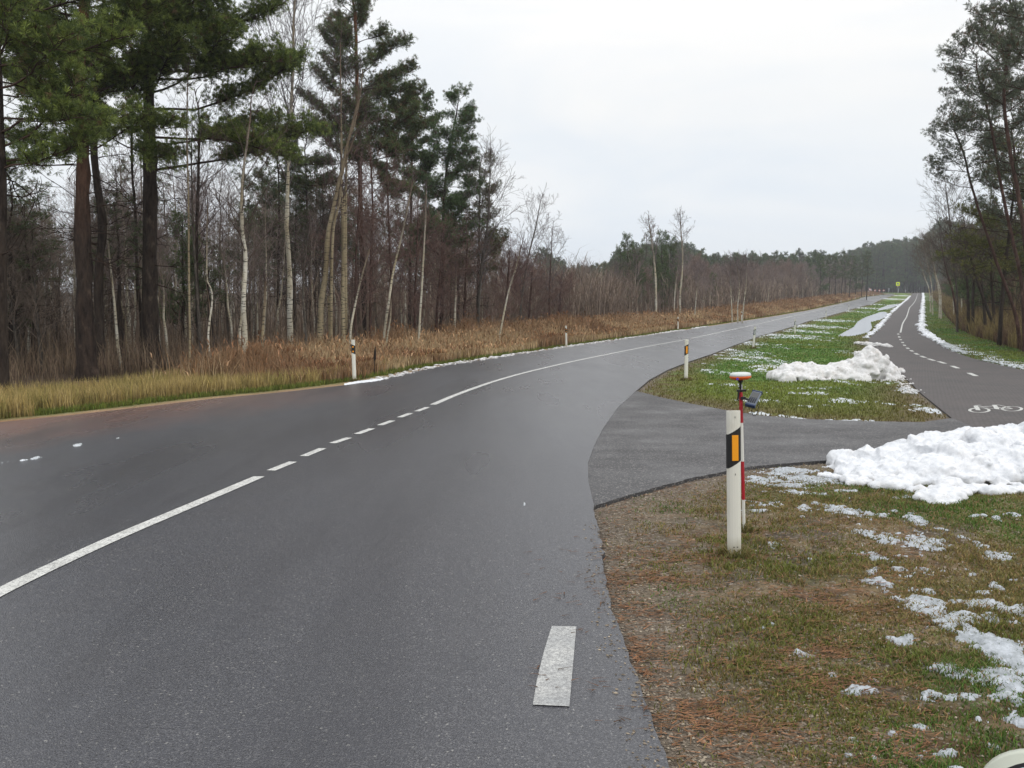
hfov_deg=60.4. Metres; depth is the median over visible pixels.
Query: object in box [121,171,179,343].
birch tree
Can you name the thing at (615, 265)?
birch tree
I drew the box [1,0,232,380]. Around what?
pine tree
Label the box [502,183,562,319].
bare tree
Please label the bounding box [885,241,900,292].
pine tree
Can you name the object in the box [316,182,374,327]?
pine tree
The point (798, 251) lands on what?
distant forest
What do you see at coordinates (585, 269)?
birch tree
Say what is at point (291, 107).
birch tree
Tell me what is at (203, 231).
birch tree
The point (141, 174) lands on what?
birch tree
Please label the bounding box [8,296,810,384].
undergrowth
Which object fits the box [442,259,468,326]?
birch tree
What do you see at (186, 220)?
birch tree
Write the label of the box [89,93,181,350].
bare tree
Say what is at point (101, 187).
birch tree
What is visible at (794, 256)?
pine tree
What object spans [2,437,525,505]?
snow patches
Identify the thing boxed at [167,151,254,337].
bare tree
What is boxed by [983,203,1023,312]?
pine tree
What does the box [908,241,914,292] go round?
pine tree
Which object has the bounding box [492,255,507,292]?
birch tree
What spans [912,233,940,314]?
birch tree
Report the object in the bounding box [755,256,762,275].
pine tree
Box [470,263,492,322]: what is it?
birch tree
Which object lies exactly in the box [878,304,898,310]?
water
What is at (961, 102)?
pine tree
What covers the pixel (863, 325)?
water
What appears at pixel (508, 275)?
bare tree
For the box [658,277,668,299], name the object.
birch tree
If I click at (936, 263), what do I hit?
pine tree
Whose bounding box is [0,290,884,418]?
dry reeds
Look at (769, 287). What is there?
birch tree
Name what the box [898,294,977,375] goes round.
path line
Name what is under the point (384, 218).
birch tree
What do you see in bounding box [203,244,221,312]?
bare tree
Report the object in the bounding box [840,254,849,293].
pine tree
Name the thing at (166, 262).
bare tree
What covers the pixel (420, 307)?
birch tree
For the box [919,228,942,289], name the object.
pine tree
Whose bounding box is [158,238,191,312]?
bare tree
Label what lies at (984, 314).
bare tree
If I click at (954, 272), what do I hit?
bare tree
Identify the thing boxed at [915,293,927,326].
snow ridge
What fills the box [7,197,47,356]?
bare tree
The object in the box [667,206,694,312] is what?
birch tree
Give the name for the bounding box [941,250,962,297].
pine tree
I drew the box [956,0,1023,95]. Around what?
pine tree
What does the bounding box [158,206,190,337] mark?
birch tree
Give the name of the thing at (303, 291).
bare tree
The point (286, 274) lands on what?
bare tree
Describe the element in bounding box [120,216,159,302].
birch tree
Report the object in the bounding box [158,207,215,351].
tree
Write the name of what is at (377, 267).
bare tree
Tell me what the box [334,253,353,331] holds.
birch tree
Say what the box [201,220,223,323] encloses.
bare tree
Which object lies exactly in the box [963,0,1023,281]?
pine tree
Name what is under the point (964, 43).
pine tree
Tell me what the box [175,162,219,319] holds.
birch tree
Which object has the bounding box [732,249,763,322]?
birch tree
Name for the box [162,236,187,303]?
pine tree
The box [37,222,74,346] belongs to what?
bare tree
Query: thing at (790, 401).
verge grass
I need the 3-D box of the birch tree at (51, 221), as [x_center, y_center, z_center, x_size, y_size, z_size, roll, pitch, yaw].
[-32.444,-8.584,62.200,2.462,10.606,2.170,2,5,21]
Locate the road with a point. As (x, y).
(362, 601)
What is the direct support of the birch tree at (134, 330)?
on the ground at (704, 522)
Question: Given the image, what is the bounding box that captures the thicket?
[7,218,1023,368]
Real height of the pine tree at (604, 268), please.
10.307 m
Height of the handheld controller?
0.190 m
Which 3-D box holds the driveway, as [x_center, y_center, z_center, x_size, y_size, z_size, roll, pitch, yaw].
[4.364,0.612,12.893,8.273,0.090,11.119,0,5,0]
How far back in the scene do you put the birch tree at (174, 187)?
37.68 m
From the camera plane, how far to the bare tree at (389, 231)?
42.50 m
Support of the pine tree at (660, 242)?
on the ground at (704, 522)
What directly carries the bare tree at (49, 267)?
on the ground at (704, 522)
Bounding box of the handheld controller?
[745,390,762,415]
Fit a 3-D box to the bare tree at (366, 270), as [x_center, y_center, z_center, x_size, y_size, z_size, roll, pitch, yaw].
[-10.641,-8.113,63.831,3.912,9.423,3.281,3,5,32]
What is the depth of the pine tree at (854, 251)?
402.24 m
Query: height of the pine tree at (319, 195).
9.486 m
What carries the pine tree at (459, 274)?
on the ground at (704, 522)
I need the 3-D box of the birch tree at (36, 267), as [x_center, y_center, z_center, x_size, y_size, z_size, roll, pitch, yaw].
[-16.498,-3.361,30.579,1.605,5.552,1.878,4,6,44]
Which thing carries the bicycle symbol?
on the path
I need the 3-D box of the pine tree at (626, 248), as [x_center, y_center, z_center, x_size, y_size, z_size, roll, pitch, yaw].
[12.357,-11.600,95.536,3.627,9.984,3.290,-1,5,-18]
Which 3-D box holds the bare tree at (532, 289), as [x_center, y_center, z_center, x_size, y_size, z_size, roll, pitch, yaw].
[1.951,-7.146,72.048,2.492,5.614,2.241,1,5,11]
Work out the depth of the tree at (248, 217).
39.32 m
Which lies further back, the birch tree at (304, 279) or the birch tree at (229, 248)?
the birch tree at (229, 248)
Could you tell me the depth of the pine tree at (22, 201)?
51.52 m
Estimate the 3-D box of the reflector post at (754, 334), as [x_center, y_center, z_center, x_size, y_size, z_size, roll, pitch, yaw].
[10.772,-1.997,39.151,0.094,1.124,0.053,4,5,0]
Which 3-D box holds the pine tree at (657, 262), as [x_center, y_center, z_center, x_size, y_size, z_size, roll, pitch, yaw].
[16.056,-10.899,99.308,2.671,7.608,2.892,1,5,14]
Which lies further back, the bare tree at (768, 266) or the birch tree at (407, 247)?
the bare tree at (768, 266)
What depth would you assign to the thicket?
65.64 m
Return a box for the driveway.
[588,391,972,509]
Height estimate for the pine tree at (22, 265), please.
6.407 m
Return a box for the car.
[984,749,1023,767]
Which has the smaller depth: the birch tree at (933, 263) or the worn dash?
the worn dash
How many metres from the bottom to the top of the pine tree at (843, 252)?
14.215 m
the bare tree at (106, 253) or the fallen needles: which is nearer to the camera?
the fallen needles
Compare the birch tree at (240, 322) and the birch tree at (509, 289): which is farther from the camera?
the birch tree at (509, 289)
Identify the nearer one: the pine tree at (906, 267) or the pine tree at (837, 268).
the pine tree at (837, 268)
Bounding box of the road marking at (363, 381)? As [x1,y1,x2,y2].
[344,378,383,384]
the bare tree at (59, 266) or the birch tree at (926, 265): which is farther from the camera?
the birch tree at (926, 265)
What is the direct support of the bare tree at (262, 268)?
on the ground at (704, 522)
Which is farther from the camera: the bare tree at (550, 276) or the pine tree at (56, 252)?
the pine tree at (56, 252)
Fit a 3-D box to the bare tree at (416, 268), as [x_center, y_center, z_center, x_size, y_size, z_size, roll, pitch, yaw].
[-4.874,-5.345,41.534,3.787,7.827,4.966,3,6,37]
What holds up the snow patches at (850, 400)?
on the ground at (704, 522)
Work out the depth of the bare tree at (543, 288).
71.62 m
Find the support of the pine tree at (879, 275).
on the ground at (704, 522)
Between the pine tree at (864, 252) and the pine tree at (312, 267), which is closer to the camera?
the pine tree at (312, 267)
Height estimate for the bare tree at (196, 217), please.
10.367 m
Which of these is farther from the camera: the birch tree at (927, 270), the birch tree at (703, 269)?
the birch tree at (927, 270)
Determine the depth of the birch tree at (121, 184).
33.16 m
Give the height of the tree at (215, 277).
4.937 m
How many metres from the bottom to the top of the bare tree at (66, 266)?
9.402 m
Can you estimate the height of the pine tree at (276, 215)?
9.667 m
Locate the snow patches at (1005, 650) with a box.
[741,466,1023,767]
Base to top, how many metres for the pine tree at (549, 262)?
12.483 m
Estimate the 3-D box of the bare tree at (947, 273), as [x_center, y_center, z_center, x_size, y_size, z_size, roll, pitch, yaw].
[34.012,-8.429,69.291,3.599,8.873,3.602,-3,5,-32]
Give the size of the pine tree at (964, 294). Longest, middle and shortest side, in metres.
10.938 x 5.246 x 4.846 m
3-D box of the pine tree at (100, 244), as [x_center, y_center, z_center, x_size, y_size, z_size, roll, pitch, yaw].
[-12.276,-8.073,26.599,4.706,15.790,5.542,3,6,36]
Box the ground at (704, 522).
[0,292,1023,767]
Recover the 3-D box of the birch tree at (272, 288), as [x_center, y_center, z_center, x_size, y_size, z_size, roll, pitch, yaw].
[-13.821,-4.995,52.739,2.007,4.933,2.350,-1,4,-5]
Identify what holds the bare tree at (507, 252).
on the ground at (704, 522)
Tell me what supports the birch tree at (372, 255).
on the ground at (704, 522)
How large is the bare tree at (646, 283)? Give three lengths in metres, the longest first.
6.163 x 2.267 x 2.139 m
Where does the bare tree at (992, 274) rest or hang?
on the ground at (704, 522)
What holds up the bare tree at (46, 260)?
on the ground at (704, 522)
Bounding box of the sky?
[1,0,1023,292]
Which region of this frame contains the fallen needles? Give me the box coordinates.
[524,469,954,767]
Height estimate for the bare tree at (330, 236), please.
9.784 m
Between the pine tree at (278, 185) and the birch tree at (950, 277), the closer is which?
the pine tree at (278, 185)
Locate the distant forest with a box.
[255,204,977,303]
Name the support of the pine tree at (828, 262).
on the ground at (704, 522)
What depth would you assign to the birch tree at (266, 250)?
36.24 m
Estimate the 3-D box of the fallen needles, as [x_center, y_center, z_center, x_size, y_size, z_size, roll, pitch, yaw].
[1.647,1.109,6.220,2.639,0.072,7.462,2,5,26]
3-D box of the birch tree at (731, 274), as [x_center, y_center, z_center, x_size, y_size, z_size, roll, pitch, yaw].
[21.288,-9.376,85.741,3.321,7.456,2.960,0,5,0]
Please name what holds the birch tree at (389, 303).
on the ground at (704, 522)
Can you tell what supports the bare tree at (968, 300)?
on the ground at (704, 522)
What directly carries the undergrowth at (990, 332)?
on the ground at (704, 522)
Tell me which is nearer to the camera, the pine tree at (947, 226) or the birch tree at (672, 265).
the birch tree at (672, 265)
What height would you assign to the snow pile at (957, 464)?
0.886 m
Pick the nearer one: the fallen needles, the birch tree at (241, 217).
the fallen needles
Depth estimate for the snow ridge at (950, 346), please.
35.00 m
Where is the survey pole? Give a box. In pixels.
[729,372,750,528]
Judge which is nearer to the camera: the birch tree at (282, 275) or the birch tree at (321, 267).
the birch tree at (282, 275)
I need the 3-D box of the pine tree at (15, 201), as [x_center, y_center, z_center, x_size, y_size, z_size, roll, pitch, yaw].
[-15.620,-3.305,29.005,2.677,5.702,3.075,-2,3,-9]
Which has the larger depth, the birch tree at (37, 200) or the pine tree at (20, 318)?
the birch tree at (37, 200)
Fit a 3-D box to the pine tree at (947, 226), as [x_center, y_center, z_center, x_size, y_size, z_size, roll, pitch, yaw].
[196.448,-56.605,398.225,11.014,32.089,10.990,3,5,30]
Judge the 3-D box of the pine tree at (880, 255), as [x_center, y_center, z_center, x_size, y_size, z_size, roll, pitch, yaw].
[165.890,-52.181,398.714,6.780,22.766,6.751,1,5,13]
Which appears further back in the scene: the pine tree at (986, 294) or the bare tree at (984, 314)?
the pine tree at (986, 294)
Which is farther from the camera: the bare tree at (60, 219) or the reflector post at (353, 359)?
the bare tree at (60, 219)
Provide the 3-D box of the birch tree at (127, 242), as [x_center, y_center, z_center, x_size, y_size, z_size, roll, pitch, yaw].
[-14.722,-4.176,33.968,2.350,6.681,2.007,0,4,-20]
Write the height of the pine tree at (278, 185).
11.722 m
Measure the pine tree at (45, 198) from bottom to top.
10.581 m
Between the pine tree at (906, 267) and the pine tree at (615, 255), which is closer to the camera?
the pine tree at (615, 255)
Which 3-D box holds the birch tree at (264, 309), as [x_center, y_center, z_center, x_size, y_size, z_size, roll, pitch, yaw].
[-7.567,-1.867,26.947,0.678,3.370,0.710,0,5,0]
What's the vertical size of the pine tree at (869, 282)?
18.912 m
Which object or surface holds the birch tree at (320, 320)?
on the ground at (704, 522)
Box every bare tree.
[7,189,48,372]
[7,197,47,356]
[7,202,73,371]
[7,206,46,363]
[7,230,67,365]
[9,188,75,355]
[18,208,65,342]
[20,190,59,284]
[28,233,75,361]
[36,223,72,327]
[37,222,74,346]
[42,200,75,301]
[51,219,123,324]
[51,227,75,320]
[54,188,127,308]
[60,170,141,321]
[63,224,140,318]
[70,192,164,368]
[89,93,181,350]
[117,185,181,303]
[122,226,169,311]
[123,229,163,316]
[135,85,252,350]
[155,119,240,364]
[156,217,179,338]
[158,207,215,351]
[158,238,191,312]
[159,226,210,330]
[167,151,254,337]
[185,205,250,343]
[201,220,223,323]
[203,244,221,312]
[228,215,284,347]
[240,200,281,326]
[264,184,329,320]
[270,209,297,305]
[274,165,357,328]
[275,207,322,344]
[292,161,382,326]
[307,156,405,337]
[323,121,413,335]
[328,200,385,317]
[333,150,448,331]
[348,188,410,336]
[353,219,385,307]
[359,187,469,331]
[397,218,488,332]
[430,216,504,325]
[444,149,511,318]
[457,123,526,325]
[457,214,477,288]
[469,231,504,285]
[469,239,540,326]
[490,248,564,322]
[493,237,521,285]
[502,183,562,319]
[526,266,544,307]
[532,272,551,311]
[534,218,570,317]
[534,259,581,317]
[639,266,653,308]
[674,262,690,299]
[678,260,692,288]
[712,263,719,296]
[724,265,739,296]
[763,259,771,274]
[916,165,985,332]
[916,224,957,315]
[926,204,1006,324]
[930,221,1018,329]
[942,213,1006,322]
[943,222,987,333]
[952,207,1022,322]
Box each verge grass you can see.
[640,301,1023,421]
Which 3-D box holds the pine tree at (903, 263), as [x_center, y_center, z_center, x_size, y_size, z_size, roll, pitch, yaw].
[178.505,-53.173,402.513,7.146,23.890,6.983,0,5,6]
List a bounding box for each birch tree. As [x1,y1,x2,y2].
[18,207,63,355]
[24,177,55,229]
[29,188,66,329]
[43,168,92,346]
[54,209,92,275]
[60,176,103,246]
[62,176,138,364]
[89,159,118,240]
[91,202,127,359]
[96,205,134,344]
[99,145,142,351]
[100,136,174,280]
[106,246,135,346]
[108,189,160,350]
[118,188,142,349]
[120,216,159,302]
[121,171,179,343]
[132,224,182,360]
[149,53,225,367]
[157,162,200,344]
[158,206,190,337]
[161,182,209,329]
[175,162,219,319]
[175,192,211,332]
[176,177,220,339]
[180,172,231,340]
[185,76,300,350]
[187,183,229,355]
[190,209,240,343]
[205,174,242,328]
[214,205,238,330]
[215,191,240,322]
[217,214,266,346]
[227,210,274,341]
[234,248,285,341]
[236,0,362,343]
[247,180,289,341]
[257,268,273,350]
[263,267,286,306]
[268,190,313,340]
[292,209,333,333]
[292,251,322,328]
[299,17,385,342]
[312,190,328,331]
[313,55,387,343]
[314,219,339,315]
[315,187,341,335]
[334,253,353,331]
[347,181,365,305]
[349,231,384,342]
[358,213,385,333]
[369,185,396,273]
[381,236,409,326]
[383,168,428,343]
[387,192,422,328]
[394,195,419,269]
[406,178,441,339]
[418,237,438,332]
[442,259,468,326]
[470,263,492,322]
[484,290,509,321]
[491,232,538,335]
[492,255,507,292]
[571,256,595,290]
[598,265,618,284]
[608,255,629,300]
[625,245,649,311]
[641,210,664,311]
[644,263,657,310]
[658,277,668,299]
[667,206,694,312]
[668,249,690,310]
[685,257,708,313]
[714,249,747,322]
[722,254,748,322]
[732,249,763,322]
[766,275,772,301]
[905,239,939,311]
[910,228,949,317]
[912,227,954,318]
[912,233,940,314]
[930,241,961,314]
[936,249,963,312]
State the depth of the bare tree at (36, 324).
27.33 m
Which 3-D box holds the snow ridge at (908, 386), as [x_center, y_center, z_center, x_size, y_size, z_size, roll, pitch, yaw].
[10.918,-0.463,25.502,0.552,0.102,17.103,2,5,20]
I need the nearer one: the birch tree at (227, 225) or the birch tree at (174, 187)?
the birch tree at (174, 187)
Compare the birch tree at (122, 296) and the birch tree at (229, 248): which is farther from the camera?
the birch tree at (229, 248)
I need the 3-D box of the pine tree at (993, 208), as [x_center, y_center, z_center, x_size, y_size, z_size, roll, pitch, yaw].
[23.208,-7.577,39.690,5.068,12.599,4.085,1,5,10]
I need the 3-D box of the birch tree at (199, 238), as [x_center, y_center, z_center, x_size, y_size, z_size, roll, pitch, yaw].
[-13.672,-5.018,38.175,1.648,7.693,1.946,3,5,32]
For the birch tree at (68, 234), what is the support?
on the ground at (704, 522)
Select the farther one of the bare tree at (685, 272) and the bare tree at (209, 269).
the bare tree at (685, 272)
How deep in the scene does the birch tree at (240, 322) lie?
29.91 m
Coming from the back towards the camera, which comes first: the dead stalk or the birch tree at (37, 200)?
the birch tree at (37, 200)
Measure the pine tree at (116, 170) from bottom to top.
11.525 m
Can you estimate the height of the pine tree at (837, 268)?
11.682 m
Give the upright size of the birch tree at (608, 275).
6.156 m
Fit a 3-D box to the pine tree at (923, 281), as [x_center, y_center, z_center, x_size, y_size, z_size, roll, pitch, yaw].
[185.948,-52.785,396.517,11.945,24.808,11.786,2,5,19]
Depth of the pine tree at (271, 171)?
65.77 m
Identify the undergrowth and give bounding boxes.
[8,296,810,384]
[930,290,1021,349]
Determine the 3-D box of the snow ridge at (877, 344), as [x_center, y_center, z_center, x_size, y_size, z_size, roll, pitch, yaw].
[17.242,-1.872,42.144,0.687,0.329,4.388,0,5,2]
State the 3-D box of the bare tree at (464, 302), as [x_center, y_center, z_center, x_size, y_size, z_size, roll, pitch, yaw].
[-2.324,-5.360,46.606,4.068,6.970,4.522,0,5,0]
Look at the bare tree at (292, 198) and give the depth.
43.70 m
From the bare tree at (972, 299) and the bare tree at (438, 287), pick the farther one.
the bare tree at (972, 299)
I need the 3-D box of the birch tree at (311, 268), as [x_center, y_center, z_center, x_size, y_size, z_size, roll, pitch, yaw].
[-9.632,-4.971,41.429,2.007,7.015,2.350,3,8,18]
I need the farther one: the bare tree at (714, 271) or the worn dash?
the bare tree at (714, 271)
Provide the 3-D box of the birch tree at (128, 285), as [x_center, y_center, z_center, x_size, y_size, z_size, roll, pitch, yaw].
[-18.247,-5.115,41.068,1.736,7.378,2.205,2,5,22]
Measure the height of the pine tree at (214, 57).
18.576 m
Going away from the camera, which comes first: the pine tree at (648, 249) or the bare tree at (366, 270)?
the bare tree at (366, 270)
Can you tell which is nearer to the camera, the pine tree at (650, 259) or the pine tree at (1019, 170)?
the pine tree at (1019, 170)
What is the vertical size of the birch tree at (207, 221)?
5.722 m
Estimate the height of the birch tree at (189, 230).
9.502 m
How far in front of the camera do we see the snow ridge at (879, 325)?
83.49 m
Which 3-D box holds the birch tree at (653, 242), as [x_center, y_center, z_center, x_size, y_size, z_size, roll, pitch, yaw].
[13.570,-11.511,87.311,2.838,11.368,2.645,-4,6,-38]
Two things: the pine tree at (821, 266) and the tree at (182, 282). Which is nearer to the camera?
the tree at (182, 282)
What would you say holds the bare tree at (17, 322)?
on the ground at (704, 522)
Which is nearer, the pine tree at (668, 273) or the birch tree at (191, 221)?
the birch tree at (191, 221)
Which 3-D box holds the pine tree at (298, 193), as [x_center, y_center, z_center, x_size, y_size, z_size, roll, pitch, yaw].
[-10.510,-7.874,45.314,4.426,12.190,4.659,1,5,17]
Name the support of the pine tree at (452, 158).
on the ground at (704, 522)
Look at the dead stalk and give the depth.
22.84 m
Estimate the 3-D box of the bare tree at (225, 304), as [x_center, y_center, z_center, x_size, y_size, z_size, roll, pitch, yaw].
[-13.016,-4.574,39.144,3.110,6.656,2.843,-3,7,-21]
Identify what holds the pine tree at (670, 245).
on the ground at (704, 522)
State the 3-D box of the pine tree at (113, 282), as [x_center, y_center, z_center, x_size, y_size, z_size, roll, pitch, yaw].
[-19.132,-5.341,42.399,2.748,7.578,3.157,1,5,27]
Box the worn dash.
[533,626,575,705]
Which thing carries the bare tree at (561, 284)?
on the ground at (704, 522)
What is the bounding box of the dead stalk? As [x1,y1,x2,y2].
[373,348,375,374]
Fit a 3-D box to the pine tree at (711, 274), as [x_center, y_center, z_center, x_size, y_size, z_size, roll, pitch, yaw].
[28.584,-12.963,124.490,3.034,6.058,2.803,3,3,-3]
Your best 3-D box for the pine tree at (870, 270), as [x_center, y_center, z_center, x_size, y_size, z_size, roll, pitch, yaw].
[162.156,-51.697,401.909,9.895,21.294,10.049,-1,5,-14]
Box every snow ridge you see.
[371,326,706,378]
[854,341,892,346]
[862,296,910,337]
[889,377,924,393]
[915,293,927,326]
[917,327,944,342]
[937,342,1023,369]
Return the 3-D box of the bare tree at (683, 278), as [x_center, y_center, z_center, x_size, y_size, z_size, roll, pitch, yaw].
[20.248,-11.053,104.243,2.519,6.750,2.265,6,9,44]
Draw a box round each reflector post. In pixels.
[351,340,355,378]
[565,326,566,346]
[684,340,687,377]
[726,410,740,556]
[752,326,755,347]
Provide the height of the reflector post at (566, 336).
1.124 m
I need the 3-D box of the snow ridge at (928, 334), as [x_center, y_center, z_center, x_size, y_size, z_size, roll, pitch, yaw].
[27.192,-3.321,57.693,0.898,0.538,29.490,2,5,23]
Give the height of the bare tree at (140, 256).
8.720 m
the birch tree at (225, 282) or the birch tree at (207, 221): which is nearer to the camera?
the birch tree at (207, 221)
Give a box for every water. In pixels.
[839,312,887,335]
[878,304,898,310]
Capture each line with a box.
[0,298,865,596]
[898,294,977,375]
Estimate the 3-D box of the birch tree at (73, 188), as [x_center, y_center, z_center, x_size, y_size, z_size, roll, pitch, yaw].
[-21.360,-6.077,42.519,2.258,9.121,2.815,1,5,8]
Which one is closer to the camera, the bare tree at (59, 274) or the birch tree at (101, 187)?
the birch tree at (101, 187)
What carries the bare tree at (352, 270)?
on the ground at (704, 522)
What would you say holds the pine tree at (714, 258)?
on the ground at (704, 522)
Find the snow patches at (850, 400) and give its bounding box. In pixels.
[700,295,1023,420]
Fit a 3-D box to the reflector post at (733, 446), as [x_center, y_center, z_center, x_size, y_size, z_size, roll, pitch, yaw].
[1.479,0.734,5.851,0.094,1.124,0.053,-2,5,-2]
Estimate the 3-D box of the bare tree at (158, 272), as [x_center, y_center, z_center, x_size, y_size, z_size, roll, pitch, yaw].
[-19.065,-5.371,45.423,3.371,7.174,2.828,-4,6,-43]
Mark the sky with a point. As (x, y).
(773, 125)
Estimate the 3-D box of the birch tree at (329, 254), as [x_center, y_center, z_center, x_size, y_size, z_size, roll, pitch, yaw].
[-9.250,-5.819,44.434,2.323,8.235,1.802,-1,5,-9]
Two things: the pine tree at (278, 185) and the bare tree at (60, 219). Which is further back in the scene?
the bare tree at (60, 219)
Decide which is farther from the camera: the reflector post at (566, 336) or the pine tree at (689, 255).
the pine tree at (689, 255)
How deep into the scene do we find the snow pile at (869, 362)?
21.27 m
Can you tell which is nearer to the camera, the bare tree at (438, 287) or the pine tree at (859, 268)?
the bare tree at (438, 287)
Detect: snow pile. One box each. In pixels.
[766,344,905,382]
[817,422,1023,504]
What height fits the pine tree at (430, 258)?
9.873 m
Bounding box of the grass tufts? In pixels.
[349,346,756,558]
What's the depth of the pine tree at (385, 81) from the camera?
40.38 m
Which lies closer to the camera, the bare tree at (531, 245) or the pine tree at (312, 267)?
the bare tree at (531, 245)
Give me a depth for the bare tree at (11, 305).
27.18 m
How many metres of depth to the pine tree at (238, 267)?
75.23 m
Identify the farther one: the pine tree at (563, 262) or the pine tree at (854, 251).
the pine tree at (854, 251)
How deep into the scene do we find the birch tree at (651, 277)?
97.63 m
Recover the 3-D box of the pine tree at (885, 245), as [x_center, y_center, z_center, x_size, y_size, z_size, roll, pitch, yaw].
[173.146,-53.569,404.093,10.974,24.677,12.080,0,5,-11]
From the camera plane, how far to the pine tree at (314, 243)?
47.23 m
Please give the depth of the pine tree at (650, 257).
216.93 m
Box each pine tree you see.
[0,0,160,389]
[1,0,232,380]
[2,0,337,371]
[7,169,65,371]
[7,182,44,251]
[7,198,74,367]
[7,295,32,329]
[17,176,70,330]
[24,7,209,370]
[39,211,70,324]
[62,229,93,297]
[91,156,136,293]
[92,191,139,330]
[92,199,134,344]
[157,172,184,326]
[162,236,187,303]
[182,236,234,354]
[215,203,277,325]
[218,212,255,321]
[222,160,289,315]
[226,217,262,318]
[231,112,322,336]
[255,112,355,333]
[258,180,304,328]
[263,193,307,296]
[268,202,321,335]
[282,227,322,303]
[289,0,427,336]
[293,190,337,332]
[296,167,357,295]
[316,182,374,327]
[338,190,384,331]
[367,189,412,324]
[368,82,451,329]
[388,82,489,332]
[413,215,446,295]
[438,230,485,320]
[546,254,553,275]
[558,260,566,278]
[599,261,609,281]
[609,243,631,280]
[611,251,619,270]
[615,231,641,313]
[625,249,648,302]
[637,232,653,298]
[642,244,651,259]
[643,256,664,307]
[645,245,658,271]
[649,230,678,294]
[660,234,688,303]
[660,269,675,307]
[671,244,684,266]
[683,250,692,266]
[704,271,722,301]
[710,255,718,266]
[733,252,741,275]
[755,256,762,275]
[764,254,771,265]
[769,250,779,269]
[790,253,798,278]
[803,255,812,284]
[811,251,821,281]
[811,253,830,295]
[823,254,836,292]
[828,255,839,294]
[836,250,849,293]
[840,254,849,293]
[842,255,858,296]
[846,255,865,293]
[851,248,863,280]
[856,253,869,294]
[859,248,878,288]
[861,249,880,290]
[861,250,874,299]
[862,254,873,287]
[869,248,875,289]
[871,244,891,291]
[872,244,885,291]
[880,240,895,292]
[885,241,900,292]
[897,242,909,292]
[899,242,910,292]
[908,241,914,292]
[910,239,937,292]
[919,226,946,290]
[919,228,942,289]
[920,91,1023,349]
[923,234,939,288]
[931,123,1023,345]
[932,12,1023,351]
[934,225,954,273]
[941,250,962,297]
[942,0,1023,241]
[950,204,1001,311]
[952,210,1015,312]
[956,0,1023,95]
[958,84,1023,256]
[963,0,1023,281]
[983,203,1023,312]
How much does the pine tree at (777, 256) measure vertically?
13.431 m
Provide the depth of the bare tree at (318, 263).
44.56 m
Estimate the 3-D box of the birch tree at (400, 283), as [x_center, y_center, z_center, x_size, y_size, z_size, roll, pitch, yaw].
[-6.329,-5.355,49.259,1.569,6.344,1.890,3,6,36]
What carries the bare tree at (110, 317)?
on the ground at (704, 522)
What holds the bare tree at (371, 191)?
on the ground at (704, 522)
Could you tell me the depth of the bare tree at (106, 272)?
32.48 m
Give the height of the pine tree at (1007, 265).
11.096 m
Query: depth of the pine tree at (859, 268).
260.18 m
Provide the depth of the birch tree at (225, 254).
49.09 m
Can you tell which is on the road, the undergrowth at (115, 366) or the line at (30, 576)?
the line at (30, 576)
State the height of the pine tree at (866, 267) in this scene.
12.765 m
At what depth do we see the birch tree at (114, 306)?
27.93 m
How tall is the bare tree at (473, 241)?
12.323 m
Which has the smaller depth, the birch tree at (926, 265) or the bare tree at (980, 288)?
the bare tree at (980, 288)
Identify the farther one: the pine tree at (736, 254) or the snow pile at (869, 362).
the pine tree at (736, 254)
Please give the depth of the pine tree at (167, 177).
77.69 m
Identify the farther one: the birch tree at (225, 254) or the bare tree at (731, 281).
the bare tree at (731, 281)
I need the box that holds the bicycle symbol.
[968,405,1022,412]
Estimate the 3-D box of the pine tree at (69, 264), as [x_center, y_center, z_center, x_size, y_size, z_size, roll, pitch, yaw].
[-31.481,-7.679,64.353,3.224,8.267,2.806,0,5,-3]
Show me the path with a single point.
(953, 392)
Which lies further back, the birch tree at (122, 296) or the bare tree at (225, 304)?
the bare tree at (225, 304)
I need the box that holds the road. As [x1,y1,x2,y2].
[0,293,893,767]
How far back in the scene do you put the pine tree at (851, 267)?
216.68 m
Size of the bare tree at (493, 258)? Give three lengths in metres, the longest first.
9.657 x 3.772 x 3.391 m
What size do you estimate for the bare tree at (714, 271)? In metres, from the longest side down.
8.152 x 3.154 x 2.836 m
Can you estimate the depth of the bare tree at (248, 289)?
37.60 m
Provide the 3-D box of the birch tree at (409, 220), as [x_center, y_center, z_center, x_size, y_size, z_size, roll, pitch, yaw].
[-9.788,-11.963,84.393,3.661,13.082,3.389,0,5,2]
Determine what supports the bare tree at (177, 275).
on the ground at (704, 522)
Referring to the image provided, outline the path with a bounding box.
[869,292,1023,427]
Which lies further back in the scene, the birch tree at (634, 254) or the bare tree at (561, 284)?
the birch tree at (634, 254)
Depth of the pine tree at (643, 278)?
93.19 m
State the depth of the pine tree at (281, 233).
68.70 m
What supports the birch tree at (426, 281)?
on the ground at (704, 522)
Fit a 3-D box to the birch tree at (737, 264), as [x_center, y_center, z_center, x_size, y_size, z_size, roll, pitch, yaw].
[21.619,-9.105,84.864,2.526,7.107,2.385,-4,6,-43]
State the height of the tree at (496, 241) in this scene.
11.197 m

